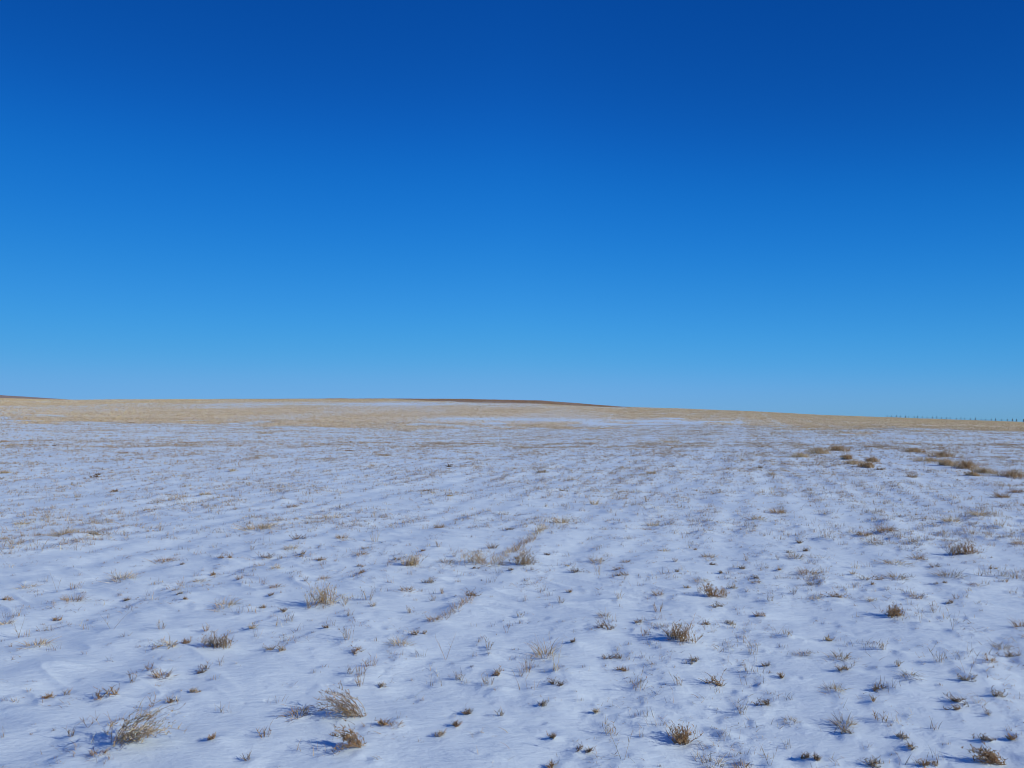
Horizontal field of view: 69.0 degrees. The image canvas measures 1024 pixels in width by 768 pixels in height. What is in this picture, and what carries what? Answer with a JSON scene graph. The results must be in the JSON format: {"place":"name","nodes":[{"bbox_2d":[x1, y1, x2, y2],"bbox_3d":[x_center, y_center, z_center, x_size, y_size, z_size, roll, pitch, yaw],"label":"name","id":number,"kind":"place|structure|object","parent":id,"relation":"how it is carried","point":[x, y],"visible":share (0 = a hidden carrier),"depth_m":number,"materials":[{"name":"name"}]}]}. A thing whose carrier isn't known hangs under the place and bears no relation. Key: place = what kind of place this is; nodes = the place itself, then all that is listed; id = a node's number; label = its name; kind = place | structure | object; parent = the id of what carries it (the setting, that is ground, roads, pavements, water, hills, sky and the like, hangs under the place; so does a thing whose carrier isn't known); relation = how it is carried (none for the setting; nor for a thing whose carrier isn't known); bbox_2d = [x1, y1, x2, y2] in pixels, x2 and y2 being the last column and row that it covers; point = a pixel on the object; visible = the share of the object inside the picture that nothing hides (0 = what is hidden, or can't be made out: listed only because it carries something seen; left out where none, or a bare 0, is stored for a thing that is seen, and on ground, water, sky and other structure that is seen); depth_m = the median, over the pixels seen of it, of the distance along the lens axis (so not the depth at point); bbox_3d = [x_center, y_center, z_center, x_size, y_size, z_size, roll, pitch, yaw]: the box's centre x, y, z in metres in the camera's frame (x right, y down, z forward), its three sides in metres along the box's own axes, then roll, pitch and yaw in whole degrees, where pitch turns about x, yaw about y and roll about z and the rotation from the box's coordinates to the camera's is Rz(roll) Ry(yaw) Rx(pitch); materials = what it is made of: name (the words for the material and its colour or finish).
{"place":"outdoors","nodes":[
{"label":"outdoors","id":0,"kind":"place"},
{"bbox_2d":[0,395,1023,767],"bbox_3d":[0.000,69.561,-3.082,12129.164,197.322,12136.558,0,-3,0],"label":"ground","id":1,"kind":"structure","parent":0,"point":[254,689],"depth_m":6.40,"materials":[{"name":"snow"}]},
{"bbox_2d":[16,634,60,648],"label":"grass tuft","id":2,"kind":"object","parent":1,"relation":"on","point":[40,642],"visible":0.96,"depth_m":5.25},
{"bbox_2d":[45,526,82,535],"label":"grass tuft","id":3,"kind":"object","parent":1,"relation":"on","point":[56,534],"visible":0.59,"depth_m":10.02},
{"bbox_2d":[59,592,88,602],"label":"grass tuft","id":4,"kind":"object","parent":1,"relation":"on","point":[71,598],"visible":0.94,"depth_m":6.53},
{"bbox_2d":[81,748,109,760],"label":"grass tuft","id":5,"kind":"object","parent":1,"relation":"on","point":[105,750],"visible":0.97,"depth_m":3.44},
{"bbox_2d":[92,683,119,699],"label":"dry weed","id":6,"kind":"object","parent":1,"relation":"on","point":[98,696],"visible":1,"depth_m":4.25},
{"bbox_2d":[100,572,142,582],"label":"grass tuft","id":7,"kind":"object","parent":1,"relation":"on","point":[124,577],"visible":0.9,"depth_m":7.46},
{"bbox_2d":[104,696,186,747],"bbox_3d":[-1.769,1.626,3.556,0.335,0.208,0.405,-1,-3,16],"label":"dry weed","id":8,"kind":"object","parent":1,"relation":"on","point":[133,733],"visible":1,"depth_m":3.57,"materials":[{"name":"plant"}]},
{"bbox_2d":[144,555,177,563],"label":"grass tuft","id":9,"kind":"object","parent":1,"relation":"on","point":[169,558],"visible":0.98,"depth_m":8.44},
{"bbox_2d":[148,667,178,679],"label":"grass tuft","id":10,"kind":"object","parent":1,"relation":"on","point":[168,675],"visible":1,"depth_m":4.57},
{"bbox_2d":[153,633,177,648],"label":"dry weed","id":11,"kind":"object","parent":1,"relation":"on","point":[174,645],"visible":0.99,"depth_m":5.14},
{"bbox_2d":[194,660,211,673],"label":"dry weed","id":12,"kind":"object","parent":1,"relation":"on","point":[203,667],"visible":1,"depth_m":4.65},
{"bbox_2d":[197,630,237,648],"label":"dry weed","id":13,"kind":"object","parent":1,"relation":"on","point":[217,643],"visible":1,"depth_m":5.14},
{"bbox_2d":[207,595,242,610],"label":"grass tuft","id":14,"kind":"object","parent":1,"relation":"on","point":[226,603],"visible":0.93,"depth_m":6.29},
{"bbox_2d":[228,520,290,530],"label":"grass tuft","id":15,"kind":"object","parent":1,"relation":"on","point":[266,526],"visible":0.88,"depth_m":10.49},
{"bbox_2d":[263,641,287,651],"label":"dry weed","id":16,"kind":"object","parent":1,"relation":"on","point":[282,649],"visible":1,"depth_m":5.09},
{"bbox_2d":[278,704,315,722],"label":"grass tuft","id":17,"kind":"object","parent":1,"relation":"on","point":[303,709],"visible":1,"depth_m":3.98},
{"bbox_2d":[303,513,341,518],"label":"grass tuft","id":18,"kind":"object","parent":1,"relation":"on","point":[322,516],"visible":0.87,"depth_m":11.73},
{"bbox_2d":[304,576,352,607],"bbox_3d":[-1.562,1.768,6.343,0.429,0.244,0.315,1,-3,-25],"label":"dry weed","id":19,"kind":"object","parent":1,"relation":"on","point":[323,597],"visible":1,"depth_m":6.30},
{"bbox_2d":[303,681,366,720],"bbox_3d":[-0.975,1.693,3.984,0.393,0.174,0.273,-2,-3,41],"label":"dry weed","id":20,"kind":"object","parent":1,"relation":"on","point":[345,708],"visible":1,"depth_m":3.96,"materials":[{"name":"plant"}]},
{"bbox_2d":[341,619,354,639],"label":"dry sprig","id":21,"kind":"object","parent":1,"relation":"on","point":[346,635],"visible":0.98,"depth_m":5.34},
{"bbox_2d":[330,724,366,754],"bbox_3d":[-0.796,1.688,3.547,0.196,0.105,0.195,0,-3,0],"label":"dry weed","id":22,"kind":"object","parent":1,"relation":"on","point":[348,738],"visible":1,"depth_m":3.57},
{"bbox_2d":[375,717,392,725],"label":"dry weed","id":23,"kind":"object","parent":1,"relation":"on","point":[380,721],"visible":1,"depth_m":3.86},
{"bbox_2d":[388,636,415,646],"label":"grass tuft","id":24,"kind":"object","parent":1,"relation":"on","point":[397,640],"visible":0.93,"depth_m":5.25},
{"bbox_2d":[400,547,427,565],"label":"dry weed","id":25,"kind":"object","parent":1,"relation":"on","point":[415,561],"visible":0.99,"depth_m":7.97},
{"bbox_2d":[424,613,442,621],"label":"grass tuft","id":26,"kind":"object","parent":1,"relation":"on","point":[429,618],"visible":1,"depth_m":5.82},
{"bbox_2d":[434,728,446,736],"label":"dry weed","id":27,"kind":"object","parent":1,"relation":"on","point":[441,733],"visible":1,"depth_m":3.73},
{"bbox_2d":[269,398,641,407],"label":"brown grass","id":28,"kind":"structure","parent":1,"relation":"on","point":[521,401],"depth_m":274.98,"materials":[{"name":"plant"}]},
{"bbox_2d":[441,591,475,619],"bbox_3d":[-0.430,1.836,6.216,0.166,0.113,0.769,-1,-3,15],"label":"grass tuft","id":29,"kind":"object","parent":1,"relation":"on","point":[462,600],"visible":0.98,"depth_m":6.19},
{"bbox_2d":[462,705,473,714],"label":"dry weed","id":30,"kind":"object","parent":1,"relation":"on","point":[467,712],"visible":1,"depth_m":4.03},
{"bbox_2d":[459,545,531,567],"bbox_3d":[-0.188,1.858,8.100,0.833,0.239,0.611,-2,-3,36],"label":"dry weed","id":31,"kind":"object","parent":1,"relation":"on","point":[478,560],"visible":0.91,"depth_m":8.11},
{"bbox_2d":[492,665,503,675],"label":"dry weed","id":32,"kind":"object","parent":1,"relation":"on","point":[497,671],"visible":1,"depth_m":4.63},
{"bbox_2d":[495,545,515,560],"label":"grass tuft","id":33,"kind":"object","parent":1,"relation":"on","point":[509,550],"visible":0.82,"depth_m":8.65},
{"bbox_2d":[0,414,1023,767],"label":"dry grass","id":34,"kind":"structure","parent":1,"relation":"on","point":[470,444],"depth_m":23.50,"materials":[{"name":"plant"}]},
{"bbox_2d":[0,398,1023,433],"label":"stubble","id":35,"kind":"object","parent":1,"relation":"on","point":[774,415],"visible":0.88,"depth_m":149.36,"materials":[{"name":"plant"}]},
{"bbox_2d":[513,551,536,565],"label":"dry weed","id":36,"kind":"object","parent":1,"relation":"on","point":[524,559],"visible":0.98,"depth_m":7.98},
{"bbox_2d":[512,530,537,551],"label":"grass tuft","id":37,"kind":"object","parent":1,"relation":"on","point":[526,542],"visible":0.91,"depth_m":9.25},
{"bbox_2d":[519,654,534,672],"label":"dry sprig","id":38,"kind":"object","parent":1,"relation":"on","point":[527,663],"visible":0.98,"depth_m":4.70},
{"bbox_2d":[528,521,550,534],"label":"grass tuft","id":39,"kind":"object","parent":1,"relation":"on","point":[540,529],"visible":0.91,"depth_m":10.23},
{"bbox_2d":[525,635,561,660],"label":"grass tuft","id":40,"kind":"object","parent":1,"relation":"on","point":[545,651],"visible":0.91,"depth_m":5.03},
{"bbox_2d":[545,759,559,767],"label":"dry weed","id":41,"kind":"object","parent":1,"relation":"on","point":[552,765],"visible":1,"depth_m":3.42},
{"bbox_2d":[547,675,563,685],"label":"dry weed","id":42,"kind":"object","parent":1,"relation":"on","point":[559,684],"visible":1,"depth_m":4.45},
{"bbox_2d":[549,515,572,523],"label":"grass tuft","id":43,"kind":"object","parent":1,"relation":"on","point":[563,521],"visible":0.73,"depth_m":11.10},
{"bbox_2d":[576,741,595,753],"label":"dry weed","id":44,"kind":"object","parent":1,"relation":"on","point":[588,749],"visible":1,"depth_m":3.57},
{"bbox_2d":[586,554,610,563],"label":"grass tuft","id":45,"kind":"object","parent":1,"relation":"on","point":[596,560],"visible":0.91,"depth_m":8.31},
{"bbox_2d":[594,617,616,629],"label":"dry weed","id":46,"kind":"object","parent":1,"relation":"on","point":[605,625],"visible":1,"depth_m":5.58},
{"bbox_2d":[602,719,617,734],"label":"dry sprig","id":47,"kind":"object","parent":1,"relation":"on","point":[610,728],"visible":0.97,"depth_m":3.81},
{"bbox_2d":[602,652,621,658],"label":"dry weed","id":48,"kind":"object","parent":1,"relation":"on","point":[619,657],"visible":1,"depth_m":4.96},
{"bbox_2d":[602,714,632,759],"bbox_3d":[0.499,1.667,3.500,0.146,0.210,0.042,-1,-3,22],"label":"dry stalk","id":49,"kind":"object","parent":1,"relation":"on","point":[613,740],"visible":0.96,"depth_m":3.49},
{"bbox_2d":[630,674,646,689],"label":"dry sprig","id":50,"kind":"object","parent":1,"relation":"on","point":[640,681],"visible":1,"depth_m":4.42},
{"bbox_2d":[657,438,685,442],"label":"grass tuft","id":51,"kind":"object","parent":1,"relation":"on","point":[670,441],"visible":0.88,"depth_m":47.58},
{"bbox_2d":[663,619,703,641],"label":"dry weed","id":52,"kind":"object","parent":1,"relation":"on","point":[678,634],"visible":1,"depth_m":5.26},
{"bbox_2d":[665,720,703,744],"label":"dry weed","id":53,"kind":"object","parent":1,"relation":"on","point":[681,738],"visible":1,"depth_m":3.72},
{"bbox_2d":[683,655,699,663],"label":"dry weed","id":54,"kind":"object","parent":1,"relation":"on","point":[692,659],"visible":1,"depth_m":4.85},
{"bbox_2d":[688,751,732,767],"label":"grass tuft","id":55,"kind":"object","parent":1,"relation":"on","point":[710,760],"visible":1,"depth_m":3.51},
{"bbox_2d":[702,669,725,686],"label":"dry weed","id":56,"kind":"object","parent":1,"relation":"on","point":[717,682],"visible":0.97,"depth_m":4.46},
{"bbox_2d":[699,580,729,597],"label":"dry weed","id":57,"kind":"object","parent":1,"relation":"on","point":[709,593],"visible":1,"depth_m":6.63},
{"bbox_2d":[732,758,753,767],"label":"grass tuft","id":58,"kind":"object","parent":1,"relation":"on","point":[742,764],"visible":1,"depth_m":3.45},
{"bbox_2d":[751,696,769,705],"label":"dry weed","id":59,"kind":"object","parent":1,"relation":"on","point":[764,702],"visible":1,"depth_m":4.16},
{"bbox_2d":[766,506,786,513],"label":"grass tuft","id":60,"kind":"object","parent":1,"relation":"on","point":[782,511],"visible":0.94,"depth_m":12.28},
{"bbox_2d":[783,550,807,559],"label":"grass tuft","id":61,"kind":"object","parent":1,"relation":"on","point":[796,555],"visible":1,"depth_m":8.45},
{"bbox_2d":[787,452,810,457],"bbox_3d":[11.319,2.773,29.266,1.072,0.284,1.229,-2,-3,42],"label":"grass patch","id":62,"kind":"object","parent":1,"relation":"on","point":[798,455],"visible":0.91,"depth_m":29.14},
{"bbox_2d":[798,752,811,758],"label":"dry weed","id":63,"kind":"object","parent":1,"relation":"on","point":[805,756],"visible":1,"depth_m":3.52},
{"bbox_2d":[790,564,822,575],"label":"grass tuft","id":64,"kind":"object","parent":1,"relation":"on","point":[806,571],"visible":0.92,"depth_m":7.55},
{"bbox_2d":[812,752,821,760],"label":"dry weed","id":65,"kind":"object","parent":1,"relation":"on","point":[816,758],"visible":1,"depth_m":3.49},
{"bbox_2d":[805,446,832,453],"bbox_3d":[13.168,2.826,32.053,1.297,0.376,1.888,0,-3,0],"label":"grass patch","id":66,"kind":"object","parent":1,"relation":"on","point":[815,450],"visible":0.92,"depth_m":31.90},
{"bbox_2d":[819,680,848,694],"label":"grass tuft","id":67,"kind":"object","parent":1,"relation":"on","point":[834,686],"visible":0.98,"depth_m":4.37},
{"bbox_2d":[820,589,847,597],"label":"dry weed","id":68,"kind":"object","parent":1,"relation":"on","point":[836,594],"visible":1,"depth_m":6.56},
{"bbox_2d":[822,648,853,660],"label":"grass tuft","id":69,"kind":"object","parent":1,"relation":"on","point":[841,656],"visible":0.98,"depth_m":4.94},
{"bbox_2d":[828,444,852,451],"bbox_3d":[15.086,2.933,34.481,1.121,0.361,1.674,0,-3,0],"label":"grass patch","id":70,"kind":"object","parent":1,"relation":"on","point":[839,448],"visible":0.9,"depth_m":34.23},
{"bbox_2d":[822,711,859,728],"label":"grass tuft","id":71,"kind":"object","parent":1,"relation":"on","point":[851,722],"visible":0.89,"depth_m":3.89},
{"bbox_2d":[835,662,854,670],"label":"dry weed","id":72,"kind":"object","parent":1,"relation":"on","point":[843,668],"visible":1,"depth_m":4.68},
{"bbox_2d":[836,723,853,733],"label":"dry weed","id":73,"kind":"object","parent":1,"relation":"on","point":[845,730],"visible":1,"depth_m":3.79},
{"bbox_2d":[839,454,852,459],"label":"grass patch","id":74,"kind":"object","parent":1,"relation":"on","point":[845,457],"visible":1,"depth_m":27.52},
{"bbox_2d":[841,460,863,464],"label":"grass patch","id":75,"kind":"object","parent":1,"relation":"on","point":[851,462],"visible":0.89,"depth_m":24.62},
{"bbox_2d":[857,461,875,467],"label":"grass patch","id":76,"kind":"object","parent":1,"relation":"on","point":[868,465],"visible":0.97,"depth_m":23.20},
{"bbox_2d":[859,570,883,579],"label":"dry weed","id":77,"kind":"object","parent":1,"relation":"on","point":[868,578],"visible":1,"depth_m":7.25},
{"bbox_2d":[860,755,883,767],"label":"dry weed","id":78,"kind":"object","parent":1,"relation":"on","point":[871,764],"visible":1,"depth_m":3.45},
{"bbox_2d":[864,456,880,461],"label":"grass patch","id":79,"kind":"object","parent":1,"relation":"on","point":[872,459],"visible":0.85,"depth_m":26.59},
{"bbox_2d":[861,539,895,545],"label":"grass tuft","id":80,"kind":"object","parent":1,"relation":"on","point":[873,542],"visible":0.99,"depth_m":9.32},
{"bbox_2d":[870,684,888,691],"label":"dry weed","id":81,"kind":"object","parent":1,"relation":"on","point":[875,688],"visible":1,"depth_m":4.33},
{"bbox_2d":[870,523,897,533],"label":"grass tuft","id":82,"kind":"object","parent":1,"relation":"on","point":[887,531],"visible":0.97,"depth_m":10.22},
{"bbox_2d":[879,600,904,617],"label":"dry weed","id":83,"kind":"object","parent":1,"relation":"on","point":[893,612],"visible":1,"depth_m":5.93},
{"bbox_2d":[871,558,921,566],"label":"grass tuft","id":84,"kind":"object","parent":1,"relation":"on","point":[884,560],"visible":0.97,"depth_m":8.19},
{"bbox_2d":[878,571,916,579],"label":"grass tuft","id":85,"kind":"object","parent":1,"relation":"on","point":[887,573],"visible":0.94,"depth_m":7.42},
{"bbox_2d":[894,731,909,739],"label":"dry weed","id":86,"kind":"object","parent":1,"relation":"on","point":[901,736],"visible":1,"depth_m":3.71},
{"bbox_2d":[898,668,928,680],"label":"grass tuft","id":87,"kind":"object","parent":1,"relation":"on","point":[911,675],"visible":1,"depth_m":4.52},
{"bbox_2d":[904,447,926,452],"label":"grass patch","id":88,"kind":"object","parent":1,"relation":"on","point":[915,450],"visible":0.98,"depth_m":32.60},
{"bbox_2d":[907,591,931,599],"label":"grass tuft","id":89,"kind":"object","parent":1,"relation":"on","point":[916,597],"visible":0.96,"depth_m":6.54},
{"bbox_2d":[915,757,938,767],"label":"dry weed","id":90,"kind":"object","parent":1,"relation":"on","point":[926,763],"visible":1,"depth_m":3.42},
{"bbox_2d":[911,457,944,462],"bbox_3d":[14.596,2.636,26.131,1.044,0.224,1.649,0,-3,0],"label":"grass patch","id":91,"kind":"object","parent":1,"relation":"on","point":[927,459],"visible":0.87,"depth_m":26.07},
{"bbox_2d":[929,649,945,661],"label":"dry sprig","id":92,"kind":"object","parent":1,"relation":"on","point":[939,658],"visible":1,"depth_m":4.83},
{"bbox_2d":[925,449,957,456],"bbox_3d":[16.847,2.708,29.354,1.312,0.370,1.545,-2,-3,35],"label":"grass patch","id":93,"kind":"object","parent":1,"relation":"on","point":[942,454],"visible":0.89,"depth_m":29.19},
{"bbox_2d":[935,458,957,465],"bbox_3d":[13.922,2.478,23.845,0.714,0.290,0.985,0,-3,0],"label":"grass patch","id":94,"kind":"object","parent":1,"relation":"on","point":[946,462],"visible":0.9,"depth_m":23.75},
{"bbox_2d":[928,569,969,578],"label":"grass tuft","id":95,"kind":"object","parent":1,"relation":"on","point":[944,574],"visible":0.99,"depth_m":7.55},
{"bbox_2d":[934,515,963,522],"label":"grass tuft","id":96,"kind":"object","parent":1,"relation":"on","point":[949,519],"visible":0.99,"depth_m":11.25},
{"bbox_2d":[943,704,962,709],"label":"dry weed","id":97,"kind":"object","parent":1,"relation":"on","point":[955,708],"visible":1,"depth_m":4.02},
{"bbox_2d":[943,693,968,706],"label":"dry weed","id":98,"kind":"object","parent":1,"relation":"on","point":[956,700],"visible":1,"depth_m":4.12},
{"bbox_2d":[891,415,1023,421],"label":"wire fence","id":99,"kind":"object","parent":1,"relation":"on","point":[969,418],"visible":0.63,"depth_m":332.11,"materials":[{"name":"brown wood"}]},
{"bbox_2d":[941,540,986,555],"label":"dry weed","id":100,"kind":"object","parent":1,"relation":"on","point":[965,550],"visible":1,"depth_m":8.64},
{"bbox_2d":[948,458,984,469],"bbox_3d":[13.945,2.441,22.887,1.046,0.363,1.375,0,-3,0],"label":"grass patch","id":101,"kind":"object","parent":1,"relation":"on","point":[963,464],"visible":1,"depth_m":22.79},
{"bbox_2d":[956,673,977,681],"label":"dry weed","id":102,"kind":"object","parent":1,"relation":"on","point":[964,678],"visible":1,"depth_m":4.45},
{"bbox_2d":[963,471,979,475],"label":"grass patch","id":103,"kind":"object","parent":1,"relation":"on","point":[972,473],"visible":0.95,"depth_m":20.03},
{"bbox_2d":[966,507,995,516],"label":"grass tuft","id":104,"kind":"object","parent":1,"relation":"on","point":[974,514],"visible":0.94,"depth_m":11.72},
{"bbox_2d":[962,734,1005,764],"bbox_3d":[2.198,1.703,3.460,0.176,0.097,0.173,0,-3,0],"label":"dry weed","id":105,"kind":"object","parent":1,"relation":"on","point":[987,755],"visible":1,"depth_m":3.44,"materials":[{"name":"plant"}]},
{"bbox_2d":[971,466,998,473],"bbox_3d":[13.354,2.429,21.098,0.692,0.249,0.980,0,-3,0],"label":"grass patch","id":106,"kind":"object","parent":1,"relation":"on","point":[983,469],"visible":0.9,"depth_m":21.04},
{"bbox_2d":[978,733,996,740],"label":"dry weed","id":107,"kind":"object","parent":1,"relation":"on","point":[987,738],"visible":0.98,"depth_m":3.64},
{"bbox_2d":[973,564,1023,578],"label":"grass tuft","id":108,"kind":"object","parent":1,"relation":"on","point":[1001,573],"visible":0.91,"depth_m":7.46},
{"bbox_2d":[983,491,1016,497],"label":"grass tuft","id":109,"kind":"object","parent":1,"relation":"on","point":[994,494],"visible":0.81,"depth_m":14.77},
{"bbox_2d":[990,685,1011,697],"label":"dry weed","id":110,"kind":"object","parent":1,"relation":"on","point":[996,694],"visible":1,"depth_m":4.19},
{"bbox_2d":[987,642,1017,649],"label":"grass tuft","id":111,"kind":"object","parent":1,"relation":"on","point":[997,645],"visible":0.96,"depth_m":5.15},
{"bbox_2d":[989,467,1023,478],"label":"grass patch","id":112,"kind":"object","parent":1,"relation":"on","point":[1012,474],"visible":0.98,"depth_m":19.86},
{"bbox_2d":[996,647,1020,656],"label":"dry weed","id":113,"kind":"object","parent":1,"relation":"on","point":[1008,655],"visible":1,"depth_m":4.94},
{"bbox_2d":[1009,619,1023,627],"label":"grass tuft","id":114,"kind":"object","parent":1,"relation":"on","point":[1016,625],"visible":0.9,"depth_m":5.60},
{"bbox_2d":[0,0,1023,421],"label":"sky","id":115,"kind":"structure","parent":0,"point":[816,207],"materials":[{"name":"blue"}]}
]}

